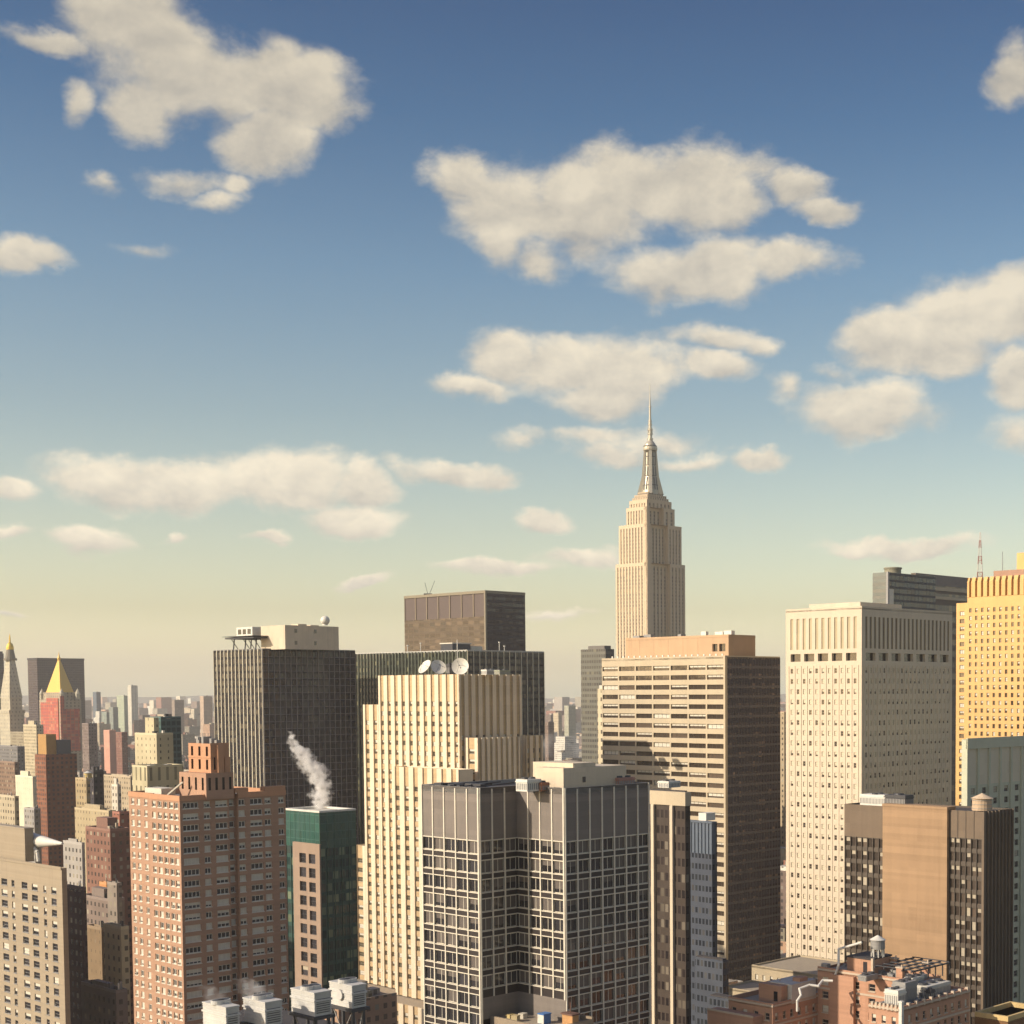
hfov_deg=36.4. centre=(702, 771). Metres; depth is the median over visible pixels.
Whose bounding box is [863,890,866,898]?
window
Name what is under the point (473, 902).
window
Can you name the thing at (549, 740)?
city block
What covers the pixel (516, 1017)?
crate
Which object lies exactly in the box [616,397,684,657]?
art deco skyscraper
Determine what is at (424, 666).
satellite dish
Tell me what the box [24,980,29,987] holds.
window
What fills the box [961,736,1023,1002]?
office tower
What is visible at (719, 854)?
window
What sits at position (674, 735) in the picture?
window
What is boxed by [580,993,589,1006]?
window
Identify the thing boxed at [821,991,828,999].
window
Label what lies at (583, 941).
window
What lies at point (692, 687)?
window
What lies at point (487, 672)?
rooftop unit
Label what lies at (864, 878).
window
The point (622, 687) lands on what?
window
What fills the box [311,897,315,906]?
window
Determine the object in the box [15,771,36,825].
city block
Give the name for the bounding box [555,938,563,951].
window
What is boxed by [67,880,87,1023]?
city block
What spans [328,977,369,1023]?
cooling tower
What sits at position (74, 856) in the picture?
city block
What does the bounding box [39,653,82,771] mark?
pyramid roof tower
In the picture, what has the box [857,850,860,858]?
window
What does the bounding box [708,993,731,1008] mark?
rooftop unit
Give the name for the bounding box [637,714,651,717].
window
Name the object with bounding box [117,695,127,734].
city block
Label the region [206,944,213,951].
window
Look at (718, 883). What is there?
window
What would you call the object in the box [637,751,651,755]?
window
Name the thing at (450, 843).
window
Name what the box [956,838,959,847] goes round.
window
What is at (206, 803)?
window
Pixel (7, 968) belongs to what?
window
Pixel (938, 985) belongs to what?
rooftop unit
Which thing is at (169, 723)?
city block
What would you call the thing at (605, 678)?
window
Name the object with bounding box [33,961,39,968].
window
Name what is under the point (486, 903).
window
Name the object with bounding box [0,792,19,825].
city block
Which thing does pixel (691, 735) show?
window
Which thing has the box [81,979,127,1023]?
city block
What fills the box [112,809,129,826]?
city block
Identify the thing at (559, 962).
window
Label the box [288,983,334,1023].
cooling tower
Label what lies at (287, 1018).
office block
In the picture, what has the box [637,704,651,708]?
window
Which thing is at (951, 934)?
window
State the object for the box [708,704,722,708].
window
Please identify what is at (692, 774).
window
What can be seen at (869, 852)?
window
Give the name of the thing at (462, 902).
window
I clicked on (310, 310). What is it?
sky
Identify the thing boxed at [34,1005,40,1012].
window
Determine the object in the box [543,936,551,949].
window
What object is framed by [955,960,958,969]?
window
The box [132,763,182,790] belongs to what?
city block
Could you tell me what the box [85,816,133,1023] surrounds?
city block
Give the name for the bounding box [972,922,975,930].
window
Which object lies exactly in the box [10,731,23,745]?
city block
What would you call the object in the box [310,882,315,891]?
window
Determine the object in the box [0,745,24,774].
city block
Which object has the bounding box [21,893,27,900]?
window
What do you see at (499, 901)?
window
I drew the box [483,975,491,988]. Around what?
window
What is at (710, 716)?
window
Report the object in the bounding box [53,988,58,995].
window
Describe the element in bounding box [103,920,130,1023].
city block
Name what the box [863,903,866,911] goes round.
window
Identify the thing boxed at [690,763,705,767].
window
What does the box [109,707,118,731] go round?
city block
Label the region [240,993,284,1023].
cooling tower
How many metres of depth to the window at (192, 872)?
394.26 m
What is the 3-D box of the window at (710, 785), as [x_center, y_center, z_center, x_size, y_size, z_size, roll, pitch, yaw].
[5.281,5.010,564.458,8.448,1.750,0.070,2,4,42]
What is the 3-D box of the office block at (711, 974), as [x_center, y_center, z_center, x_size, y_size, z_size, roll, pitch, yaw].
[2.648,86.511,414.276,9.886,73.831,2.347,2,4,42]
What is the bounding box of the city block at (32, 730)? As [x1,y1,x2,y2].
[23,721,43,775]
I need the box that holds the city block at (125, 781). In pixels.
[104,773,131,810]
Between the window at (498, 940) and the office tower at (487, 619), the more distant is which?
the office tower at (487, 619)
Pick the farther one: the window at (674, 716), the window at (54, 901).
the window at (674, 716)
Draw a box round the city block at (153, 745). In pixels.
[135,717,173,764]
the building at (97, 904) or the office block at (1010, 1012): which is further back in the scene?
the building at (97, 904)
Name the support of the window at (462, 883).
in the office tower at (549, 895)
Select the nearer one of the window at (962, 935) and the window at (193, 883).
the window at (193, 883)
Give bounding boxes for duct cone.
[33,832,63,861]
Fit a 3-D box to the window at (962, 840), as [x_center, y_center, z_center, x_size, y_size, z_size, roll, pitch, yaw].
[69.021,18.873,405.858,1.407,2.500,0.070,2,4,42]
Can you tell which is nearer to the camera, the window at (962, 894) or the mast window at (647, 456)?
the window at (962, 894)
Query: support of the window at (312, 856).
in the office block at (307, 892)
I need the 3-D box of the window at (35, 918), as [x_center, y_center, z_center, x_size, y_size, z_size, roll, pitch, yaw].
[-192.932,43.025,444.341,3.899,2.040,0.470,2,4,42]
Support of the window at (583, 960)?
in the office tower at (549, 895)
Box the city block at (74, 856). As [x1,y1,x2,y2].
[63,837,85,886]
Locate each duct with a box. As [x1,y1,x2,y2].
[796,979,832,1011]
[834,941,861,974]
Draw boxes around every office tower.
[0,651,3,709]
[27,658,85,723]
[286,806,358,1010]
[404,590,525,651]
[421,761,650,1023]
[581,646,613,763]
[602,630,780,981]
[650,789,690,1023]
[690,812,716,1023]
[786,602,951,960]
[844,802,1013,1023]
[873,567,935,610]
[911,573,967,804]
[955,553,1023,805]
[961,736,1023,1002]
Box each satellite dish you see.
[418,660,430,674]
[431,660,445,674]
[452,658,468,673]
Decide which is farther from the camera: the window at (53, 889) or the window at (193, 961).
the window at (53, 889)
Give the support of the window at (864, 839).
in the office tower at (933, 881)
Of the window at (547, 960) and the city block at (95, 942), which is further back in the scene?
the city block at (95, 942)
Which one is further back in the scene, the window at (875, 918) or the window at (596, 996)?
the window at (875, 918)
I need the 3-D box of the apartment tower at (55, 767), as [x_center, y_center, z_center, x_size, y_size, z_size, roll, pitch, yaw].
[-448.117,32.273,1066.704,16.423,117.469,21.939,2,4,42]
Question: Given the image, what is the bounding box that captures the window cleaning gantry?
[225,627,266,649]
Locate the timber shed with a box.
[560,1002,579,1023]
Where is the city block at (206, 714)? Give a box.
[200,695,212,736]
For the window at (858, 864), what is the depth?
429.12 m
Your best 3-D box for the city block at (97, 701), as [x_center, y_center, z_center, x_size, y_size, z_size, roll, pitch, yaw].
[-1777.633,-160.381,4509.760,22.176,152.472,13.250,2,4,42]
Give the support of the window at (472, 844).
in the office tower at (549, 895)
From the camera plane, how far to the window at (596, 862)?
295.65 m
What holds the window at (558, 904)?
in the office tower at (549, 895)
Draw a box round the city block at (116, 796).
[111,778,120,810]
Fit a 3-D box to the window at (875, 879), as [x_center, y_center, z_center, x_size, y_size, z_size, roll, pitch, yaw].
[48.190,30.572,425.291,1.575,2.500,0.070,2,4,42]
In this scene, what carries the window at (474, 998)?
in the office tower at (549, 895)
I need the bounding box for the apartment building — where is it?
[707,951,969,1023]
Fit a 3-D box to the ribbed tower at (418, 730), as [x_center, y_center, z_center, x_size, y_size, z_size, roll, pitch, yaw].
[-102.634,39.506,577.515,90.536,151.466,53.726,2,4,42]
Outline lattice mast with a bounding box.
[977,532,982,578]
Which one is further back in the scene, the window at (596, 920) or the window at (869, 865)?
the window at (869, 865)
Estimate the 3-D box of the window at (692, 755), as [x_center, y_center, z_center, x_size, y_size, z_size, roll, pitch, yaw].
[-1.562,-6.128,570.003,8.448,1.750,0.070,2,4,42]
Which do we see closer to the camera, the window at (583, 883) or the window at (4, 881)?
the window at (583, 883)
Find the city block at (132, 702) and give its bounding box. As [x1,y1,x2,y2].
[127,685,137,735]
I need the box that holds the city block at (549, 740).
[545,721,553,760]
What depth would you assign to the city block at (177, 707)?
3806.56 m
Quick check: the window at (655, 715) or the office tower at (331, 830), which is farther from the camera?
the window at (655, 715)
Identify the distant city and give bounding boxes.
[22,696,785,726]
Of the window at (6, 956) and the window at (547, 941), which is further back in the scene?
the window at (6, 956)
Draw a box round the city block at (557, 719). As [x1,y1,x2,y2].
[553,712,561,735]
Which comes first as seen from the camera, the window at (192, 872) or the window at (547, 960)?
the window at (547, 960)
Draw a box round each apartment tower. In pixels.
[35,734,76,866]
[128,733,288,1023]
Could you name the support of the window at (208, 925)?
in the apartment tower at (208, 859)
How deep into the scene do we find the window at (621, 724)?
594.03 m
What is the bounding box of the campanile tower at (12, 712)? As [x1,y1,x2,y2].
[0,634,24,744]
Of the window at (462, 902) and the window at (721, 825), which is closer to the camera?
the window at (462, 902)
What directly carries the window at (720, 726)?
in the banded office tower at (698, 717)
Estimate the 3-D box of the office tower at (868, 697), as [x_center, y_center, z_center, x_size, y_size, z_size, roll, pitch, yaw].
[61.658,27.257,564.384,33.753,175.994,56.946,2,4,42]
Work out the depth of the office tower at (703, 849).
445.00 m
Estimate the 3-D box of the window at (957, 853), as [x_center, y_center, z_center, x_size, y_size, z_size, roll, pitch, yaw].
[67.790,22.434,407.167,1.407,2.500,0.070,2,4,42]
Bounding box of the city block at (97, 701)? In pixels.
[93,691,100,720]
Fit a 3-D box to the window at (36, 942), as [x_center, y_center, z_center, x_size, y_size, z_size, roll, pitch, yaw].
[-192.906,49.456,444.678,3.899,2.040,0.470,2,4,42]
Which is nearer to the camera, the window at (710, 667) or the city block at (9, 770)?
the window at (710, 667)
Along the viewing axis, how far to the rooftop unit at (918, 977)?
304.01 m
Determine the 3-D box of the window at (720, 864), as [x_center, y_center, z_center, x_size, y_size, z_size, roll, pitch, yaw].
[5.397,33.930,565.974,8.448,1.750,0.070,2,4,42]
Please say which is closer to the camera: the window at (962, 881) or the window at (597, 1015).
the window at (597, 1015)
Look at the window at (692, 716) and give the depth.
569.32 m
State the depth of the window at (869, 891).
426.92 m
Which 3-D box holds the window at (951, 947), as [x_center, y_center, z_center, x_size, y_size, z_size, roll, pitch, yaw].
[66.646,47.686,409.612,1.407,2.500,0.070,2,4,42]
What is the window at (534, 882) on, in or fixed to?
in the office tower at (549, 895)
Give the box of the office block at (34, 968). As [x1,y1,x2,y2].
[0,823,70,1023]
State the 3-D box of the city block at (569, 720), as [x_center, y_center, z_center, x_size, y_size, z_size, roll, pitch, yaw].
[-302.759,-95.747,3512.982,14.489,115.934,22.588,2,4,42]
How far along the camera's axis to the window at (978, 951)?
404.20 m
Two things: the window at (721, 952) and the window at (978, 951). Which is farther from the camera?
the window at (721, 952)
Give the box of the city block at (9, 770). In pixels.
[0,760,18,795]
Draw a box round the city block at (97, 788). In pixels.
[87,766,103,806]
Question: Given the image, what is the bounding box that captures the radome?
[320,616,329,624]
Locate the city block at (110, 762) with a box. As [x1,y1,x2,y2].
[104,728,116,773]
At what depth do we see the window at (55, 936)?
436.83 m
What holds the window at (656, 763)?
in the banded office tower at (698, 717)
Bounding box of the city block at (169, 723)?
[151,714,181,763]
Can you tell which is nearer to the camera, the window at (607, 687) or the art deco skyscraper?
the window at (607, 687)
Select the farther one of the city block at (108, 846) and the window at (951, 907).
the city block at (108, 846)
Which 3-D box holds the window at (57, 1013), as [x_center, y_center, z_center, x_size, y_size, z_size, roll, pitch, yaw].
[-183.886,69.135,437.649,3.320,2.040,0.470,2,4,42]
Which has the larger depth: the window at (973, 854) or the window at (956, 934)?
the window at (956, 934)
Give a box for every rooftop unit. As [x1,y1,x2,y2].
[446,663,455,673]
[481,669,496,674]
[494,669,509,674]
[515,777,540,791]
[539,780,549,790]
[615,775,635,784]
[657,779,680,787]
[708,993,731,1008]
[857,971,878,981]
[859,792,884,805]
[884,793,913,803]
[884,986,906,1006]
[891,977,917,1002]
[904,973,923,982]
[917,978,950,997]
[925,987,935,998]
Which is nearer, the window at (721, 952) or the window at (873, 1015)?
the window at (873, 1015)
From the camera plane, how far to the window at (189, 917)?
394.84 m
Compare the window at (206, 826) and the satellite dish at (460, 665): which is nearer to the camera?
the window at (206, 826)
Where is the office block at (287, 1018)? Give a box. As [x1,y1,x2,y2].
[239,1010,338,1023]
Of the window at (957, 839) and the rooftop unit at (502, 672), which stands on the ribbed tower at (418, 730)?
the rooftop unit at (502, 672)
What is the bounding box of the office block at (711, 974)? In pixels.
[695,955,728,1023]
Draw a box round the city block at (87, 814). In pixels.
[75,804,115,892]
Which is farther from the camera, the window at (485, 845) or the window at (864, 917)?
the window at (864, 917)
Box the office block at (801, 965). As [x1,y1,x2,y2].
[752,955,843,982]
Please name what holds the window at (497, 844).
in the office tower at (549, 895)
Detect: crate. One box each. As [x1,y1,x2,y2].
[506,1013,513,1018]
[511,1014,519,1020]
[518,1012,527,1018]
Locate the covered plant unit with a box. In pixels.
[537,1011,551,1023]
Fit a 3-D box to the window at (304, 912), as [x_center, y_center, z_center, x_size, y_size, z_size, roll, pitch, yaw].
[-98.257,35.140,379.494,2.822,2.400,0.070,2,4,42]
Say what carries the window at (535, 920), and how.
in the office tower at (549, 895)
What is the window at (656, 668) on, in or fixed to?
in the banded office tower at (698, 717)
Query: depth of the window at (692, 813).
572.53 m
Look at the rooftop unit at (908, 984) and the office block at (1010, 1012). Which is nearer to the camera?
the rooftop unit at (908, 984)
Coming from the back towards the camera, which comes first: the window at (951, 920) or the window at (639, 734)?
the window at (639, 734)
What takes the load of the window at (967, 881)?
in the office tower at (933, 881)
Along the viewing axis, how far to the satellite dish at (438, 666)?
562.75 m
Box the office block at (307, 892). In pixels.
[293,841,323,1019]
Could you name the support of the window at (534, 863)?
in the office tower at (549, 895)
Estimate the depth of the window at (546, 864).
293.06 m
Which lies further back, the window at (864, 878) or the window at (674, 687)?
the window at (674, 687)
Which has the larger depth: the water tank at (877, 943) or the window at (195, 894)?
the window at (195, 894)
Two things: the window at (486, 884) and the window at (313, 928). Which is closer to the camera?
the window at (486, 884)
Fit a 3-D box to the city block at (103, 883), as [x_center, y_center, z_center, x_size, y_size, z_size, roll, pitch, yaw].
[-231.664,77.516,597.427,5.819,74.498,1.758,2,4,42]
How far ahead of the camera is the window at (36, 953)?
445.34 m
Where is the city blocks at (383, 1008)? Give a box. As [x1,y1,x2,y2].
[24,709,785,1023]
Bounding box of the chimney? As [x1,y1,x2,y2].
[898,1000,904,1023]
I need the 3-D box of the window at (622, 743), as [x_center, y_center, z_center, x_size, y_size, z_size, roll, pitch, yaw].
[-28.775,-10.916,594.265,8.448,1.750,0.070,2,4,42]
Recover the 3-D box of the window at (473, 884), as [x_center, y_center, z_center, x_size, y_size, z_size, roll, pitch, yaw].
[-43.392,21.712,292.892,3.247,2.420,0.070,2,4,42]
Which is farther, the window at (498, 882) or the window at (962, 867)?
the window at (962, 867)
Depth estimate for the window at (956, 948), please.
408.62 m
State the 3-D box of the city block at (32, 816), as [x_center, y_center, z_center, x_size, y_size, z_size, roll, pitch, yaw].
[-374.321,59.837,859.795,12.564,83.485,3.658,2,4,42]
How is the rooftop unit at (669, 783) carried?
on the office tower at (670, 904)
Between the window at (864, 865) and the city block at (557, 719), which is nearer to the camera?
the window at (864, 865)
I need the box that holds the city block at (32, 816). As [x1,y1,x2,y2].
[24,805,41,863]
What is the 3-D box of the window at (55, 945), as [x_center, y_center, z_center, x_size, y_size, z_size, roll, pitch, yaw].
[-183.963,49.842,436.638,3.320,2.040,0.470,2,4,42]
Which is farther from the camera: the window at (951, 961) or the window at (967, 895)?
the window at (951, 961)
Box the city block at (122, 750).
[116,731,127,774]
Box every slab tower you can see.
[213,624,357,844]
[355,643,544,843]
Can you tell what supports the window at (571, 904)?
in the office tower at (549, 895)
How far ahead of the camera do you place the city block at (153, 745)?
826.09 m
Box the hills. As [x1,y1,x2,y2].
[22,694,785,704]
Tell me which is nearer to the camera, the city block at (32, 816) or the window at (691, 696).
the window at (691, 696)
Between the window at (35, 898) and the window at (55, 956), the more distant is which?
the window at (35, 898)
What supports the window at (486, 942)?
in the office tower at (549, 895)
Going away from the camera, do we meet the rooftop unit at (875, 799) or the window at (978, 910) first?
the window at (978, 910)
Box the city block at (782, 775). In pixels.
[780,712,785,846]
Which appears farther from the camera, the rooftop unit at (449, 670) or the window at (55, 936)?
the rooftop unit at (449, 670)
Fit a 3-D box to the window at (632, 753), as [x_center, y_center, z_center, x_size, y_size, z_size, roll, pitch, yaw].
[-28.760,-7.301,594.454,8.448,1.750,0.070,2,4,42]
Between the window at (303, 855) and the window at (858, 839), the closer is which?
the window at (303, 855)
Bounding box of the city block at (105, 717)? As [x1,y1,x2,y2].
[101,711,109,723]
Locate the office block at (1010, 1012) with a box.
[975,1001,1023,1023]
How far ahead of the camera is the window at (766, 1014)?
309.68 m
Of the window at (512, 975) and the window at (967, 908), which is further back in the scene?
the window at (967, 908)
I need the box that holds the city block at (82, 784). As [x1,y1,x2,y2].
[75,775,89,806]
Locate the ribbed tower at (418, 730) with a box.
[356,674,542,1023]
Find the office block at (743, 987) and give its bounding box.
[729,980,761,994]
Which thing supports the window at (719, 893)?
in the banded office tower at (698, 717)
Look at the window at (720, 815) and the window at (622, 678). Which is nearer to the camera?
the window at (720, 815)
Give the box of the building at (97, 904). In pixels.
[86,886,124,924]
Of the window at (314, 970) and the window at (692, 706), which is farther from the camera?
the window at (692, 706)
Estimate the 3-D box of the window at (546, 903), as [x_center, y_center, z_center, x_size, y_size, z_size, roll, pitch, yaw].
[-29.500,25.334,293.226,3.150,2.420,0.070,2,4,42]
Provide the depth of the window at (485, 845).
292.63 m
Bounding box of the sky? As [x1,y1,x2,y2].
[0,0,1023,697]
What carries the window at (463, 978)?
in the office tower at (549, 895)
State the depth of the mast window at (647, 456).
1562.00 m
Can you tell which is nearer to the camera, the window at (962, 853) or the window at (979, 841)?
the window at (979, 841)
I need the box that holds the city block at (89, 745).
[82,721,97,777]
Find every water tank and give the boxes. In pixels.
[84,771,91,778]
[870,935,885,957]
[972,793,992,811]
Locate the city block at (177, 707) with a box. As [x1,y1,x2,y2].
[172,699,184,733]
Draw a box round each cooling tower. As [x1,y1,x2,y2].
[201,998,240,1023]
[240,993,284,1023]
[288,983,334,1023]
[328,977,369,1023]
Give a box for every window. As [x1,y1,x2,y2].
[1,878,6,885]
[1,889,7,896]
[2,910,7,917]
[2,921,8,928]
[3,900,7,907]
[3,932,8,939]
[3,943,8,950]
[3,953,8,960]
[4,964,9,971]
[4,975,9,982]
[4,985,9,992]
[4,1007,10,1014]
[5,996,10,1003]
[5,1017,10,1023]
[21,882,27,889]
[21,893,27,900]
[22,904,27,911]
[23,915,28,922]
[23,926,28,933]
[23,937,28,944]
[23,958,29,966]
[23,969,29,976]
[24,947,28,954]
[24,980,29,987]
[24,991,29,998]
[25,1002,30,1009]
[25,1013,30,1020]
[31,884,37,891]
[31,895,37,902]
[32,906,37,913]
[32,917,38,924]
[32,928,38,935]
[33,939,38,946]
[33,950,39,957]
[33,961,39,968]
[34,972,39,979]
[34,983,39,990]
[34,994,40,1001]
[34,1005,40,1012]
[35,1016,40,1023]
[51,887,56,894]
[51,910,56,917]
[52,898,56,905]
[52,921,57,928]
[52,932,57,939]
[53,944,57,951]
[53,955,57,962]
[53,966,58,973]
[53,977,58,984]
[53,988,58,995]
[54,999,59,1007]
[54,1011,59,1018]
[182,802,198,809]
[183,813,198,820]
[183,824,199,831]
[183,835,199,842]
[183,846,199,854]
[184,858,198,865]
[184,869,199,876]
[184,880,199,887]
[185,891,199,898]
[185,902,200,909]
[185,913,200,920]
[185,924,201,932]
[185,935,201,943]
[186,946,201,954]
[186,957,201,965]
[186,968,202,976]
[187,979,202,987]
[187,990,202,998]
[187,1001,202,1009]
[187,1012,202,1020]
[204,801,210,807]
[204,812,210,818]
[204,823,210,830]
[204,834,210,841]
[204,845,211,852]
[205,856,210,863]
[205,867,210,874]
[205,879,211,885]
[205,890,211,896]
[205,900,211,907]
[206,911,212,918]
[206,923,212,929]
[206,934,212,940]
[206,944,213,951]
[207,955,213,962]
[207,966,213,973]
[207,977,213,984]
[207,988,214,995]
[301,853,305,862]
[301,867,305,876]
[301,881,305,890]
[301,895,306,904]
[302,909,306,918]
[302,923,306,932]
[302,937,306,946]
[302,951,307,960]
[303,966,307,974]
[310,854,314,863]
[310,868,315,877]
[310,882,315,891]
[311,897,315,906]
[311,911,315,920]
[311,925,316,934]
[311,939,316,948]
[312,953,316,962]
[312,967,316,976]
[446,839,454,851]
[446,857,454,869]
[446,876,454,888]
[457,840,466,852]
[458,859,466,871]
[458,878,466,890]
[458,897,466,909]
[458,916,466,928]
[458,935,467,947]
[459,954,467,966]
[459,973,467,985]
[459,992,467,1004]
[459,1011,468,1023]
[469,841,476,853]
[469,860,477,872]
[469,879,477,891]
[470,898,477,911]
[470,918,477,930]
[470,937,478,949]
[470,956,478,968]
[470,975,478,987]
[471,994,478,1007]
[471,1013,478,1023]
[481,841,490,853]
[481,860,490,872]
[482,879,490,891]
[482,898,491,911]
[482,917,491,930]
[482,937,491,949]
[483,956,491,968]
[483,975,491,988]
[493,839,502,852]
[493,858,503,871]
[494,878,503,890]
[494,897,503,909]
[494,916,503,928]
[494,935,503,947]
[494,954,504,966]
[495,973,504,985]
[506,838,515,850]
[506,857,515,869]
[506,876,515,888]
[506,895,515,907]
[507,914,516,926]
[507,933,516,945]
[507,952,516,964]
[507,970,516,983]
[530,839,538,851]
[530,858,539,871]
[530,877,539,890]
[530,896,539,909]
[531,916,539,928]
[531,935,539,947]
[531,953,539,966]
[531,972,540,985]
[542,840,550,853]
[542,860,551,872]
[542,879,551,891]
[542,898,551,910]
[542,917,551,930]
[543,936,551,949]
[543,955,551,968]
[543,975,552,987]
[554,841,562,854]
[554,861,562,873]
[554,880,562,893]
[554,900,562,912]
[554,919,562,931]
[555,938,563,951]
[555,957,563,970]
[555,977,563,989]
[567,841,575,854]
[567,861,575,873]
[567,880,575,893]
[567,899,576,912]
[567,919,576,931]
[567,938,576,951]
[568,957,576,970]
[568,976,576,989]
[568,996,576,1009]
[578,840,588,852]
[579,859,588,872]
[579,878,588,891]
[579,898,588,910]
[579,917,588,929]
[579,936,588,949]
[579,955,588,968]
[580,974,589,987]
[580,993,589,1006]
[591,839,600,851]
[591,858,600,870]
[591,877,600,889]
[591,896,600,908]
[592,915,600,927]
[592,934,601,946]
[592,953,601,965]
[592,972,601,984]
[592,991,601,1003]
[592,1009,601,1022]
[603,667,617,670]
[603,676,617,680]
[603,685,617,689]
[620,666,634,670]
[620,676,634,680]
[620,685,634,689]
[620,695,634,698]
[620,704,634,708]
[620,713,634,717]
[620,723,634,726]
[620,732,634,736]
[620,741,634,745]
[620,751,634,755]
[620,760,634,764]
[633,492,667,500]
[637,666,651,670]
[637,676,651,679]
[637,685,651,689]
[637,695,651,698]
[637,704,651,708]
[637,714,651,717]
[637,723,651,727]
[637,732,651,736]
[637,742,651,746]
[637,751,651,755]
[637,761,651,765]
[643,445,657,489]
[654,666,668,670]
[654,675,668,679]
[654,685,668,689]
[654,695,668,698]
[654,704,668,708]
[654,714,669,717]
[654,723,669,727]
[654,733,669,737]
[654,742,669,746]
[654,752,669,756]
[654,761,669,765]
[671,665,686,669]
[671,675,686,679]
[672,685,686,689]
[672,695,686,698]
[672,704,686,708]
[672,714,686,718]
[672,724,686,727]
[672,733,687,737]
[672,743,687,747]
[672,752,687,756]
[672,762,687,766]
[689,665,705,669]
[689,675,705,679]
[689,685,705,689]
[690,695,705,698]
[690,704,705,708]
[690,714,705,718]
[690,724,705,728]
[690,734,705,738]
[690,743,705,747]
[690,753,705,757]
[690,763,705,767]
[690,772,705,777]
[690,782,705,786]
[690,811,700,815]
[691,792,705,796]
[691,801,705,806]
[708,665,722,669]
[708,675,722,679]
[708,685,722,688]
[708,694,722,698]
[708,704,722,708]
[708,714,722,718]
[708,724,722,728]
[708,734,723,738]
[708,744,723,748]
[708,754,723,758]
[708,763,723,768]
[708,773,723,777]
[708,783,723,787]
[708,793,723,797]
[708,802,723,807]
[715,813,723,817]
[717,823,723,827]
[717,842,723,846]
[717,852,723,856]
[717,862,723,866]
[717,872,723,876]
[717,881,723,886]
[717,891,723,895]
[717,901,723,905]
[717,911,723,915]
[717,920,723,925]
[717,930,723,935]
[717,940,723,944]
[717,950,723,954]
[764,1013,769,1021]
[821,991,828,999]
[821,1005,828,1013]
[857,837,860,846]
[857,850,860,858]
[857,863,860,871]
[863,838,866,846]
[863,851,866,859]
[863,864,866,872]
[863,877,866,885]
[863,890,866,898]
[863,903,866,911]
[863,915,866,924]
[863,928,866,937]
[863,941,866,949]
[868,838,871,846]
[868,851,871,859]
[868,864,871,872]
[868,877,871,885]
[868,890,871,898]
[868,903,871,911]
[868,916,871,924]
[868,929,871,937]
[868,984,875,992]
[871,1014,875,1022]
[874,839,877,847]
[874,852,877,860]
[874,865,877,873]
[874,878,877,886]
[874,891,877,899]
[874,904,877,912]
[874,917,877,925]
[881,1015,885,1023]
[950,838,953,846]
[950,851,953,860]
[950,865,953,873]
[950,878,953,887]
[950,892,953,901]
[950,906,953,914]
[950,919,953,928]
[950,933,953,941]
[950,946,953,955]
[950,959,953,968]
[955,906,958,915]
[955,920,958,928]
[955,933,958,942]
[955,947,958,955]
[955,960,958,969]
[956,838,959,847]
[956,852,959,860]
[961,839,964,847]
[961,852,964,861]
[961,866,964,874]
[961,880,964,888]
[961,893,964,902]
[961,907,964,915]
[961,920,964,929]
[961,934,964,942]
[966,866,969,875]
[966,880,969,889]
[966,894,969,902]
[966,907,969,916]
[966,921,969,929]
[966,934,969,943]
[966,948,969,957]
[972,839,975,848]
[972,853,975,862]
[972,867,975,875]
[972,881,975,889]
[972,894,975,903]
[972,908,975,916]
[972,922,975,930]
[977,867,980,876]
[977,881,980,890]
[977,895,980,903]
[977,908,980,917]
[977,922,980,931]
[977,936,980,944]
[977,949,980,958]
[978,840,981,848]
[1014,938,1016,997]
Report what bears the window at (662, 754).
in the banded office tower at (698, 717)
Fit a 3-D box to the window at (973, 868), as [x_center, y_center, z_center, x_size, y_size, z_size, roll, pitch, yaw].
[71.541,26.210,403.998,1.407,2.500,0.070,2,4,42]
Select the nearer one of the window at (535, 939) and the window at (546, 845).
the window at (546, 845)
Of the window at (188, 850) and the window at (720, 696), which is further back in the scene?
the window at (720, 696)
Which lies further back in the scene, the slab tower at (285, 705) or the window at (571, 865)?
the slab tower at (285, 705)
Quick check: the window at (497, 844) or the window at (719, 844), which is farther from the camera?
the window at (719, 844)
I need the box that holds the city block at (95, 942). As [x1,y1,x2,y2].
[87,921,104,980]
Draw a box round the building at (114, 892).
[107,877,121,923]
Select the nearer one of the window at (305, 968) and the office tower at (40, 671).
the window at (305, 968)
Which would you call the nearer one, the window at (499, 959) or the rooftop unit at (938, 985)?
the window at (499, 959)
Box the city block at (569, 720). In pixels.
[564,705,575,735]
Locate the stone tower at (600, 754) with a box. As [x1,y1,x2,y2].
[597,685,602,763]
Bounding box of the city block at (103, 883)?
[99,876,107,886]
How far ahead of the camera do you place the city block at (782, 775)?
1002.62 m
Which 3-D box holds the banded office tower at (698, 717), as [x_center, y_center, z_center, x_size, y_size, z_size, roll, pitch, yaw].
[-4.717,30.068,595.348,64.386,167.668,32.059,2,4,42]
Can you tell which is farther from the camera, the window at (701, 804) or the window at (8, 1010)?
the window at (701, 804)
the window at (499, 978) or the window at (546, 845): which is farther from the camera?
the window at (499, 978)

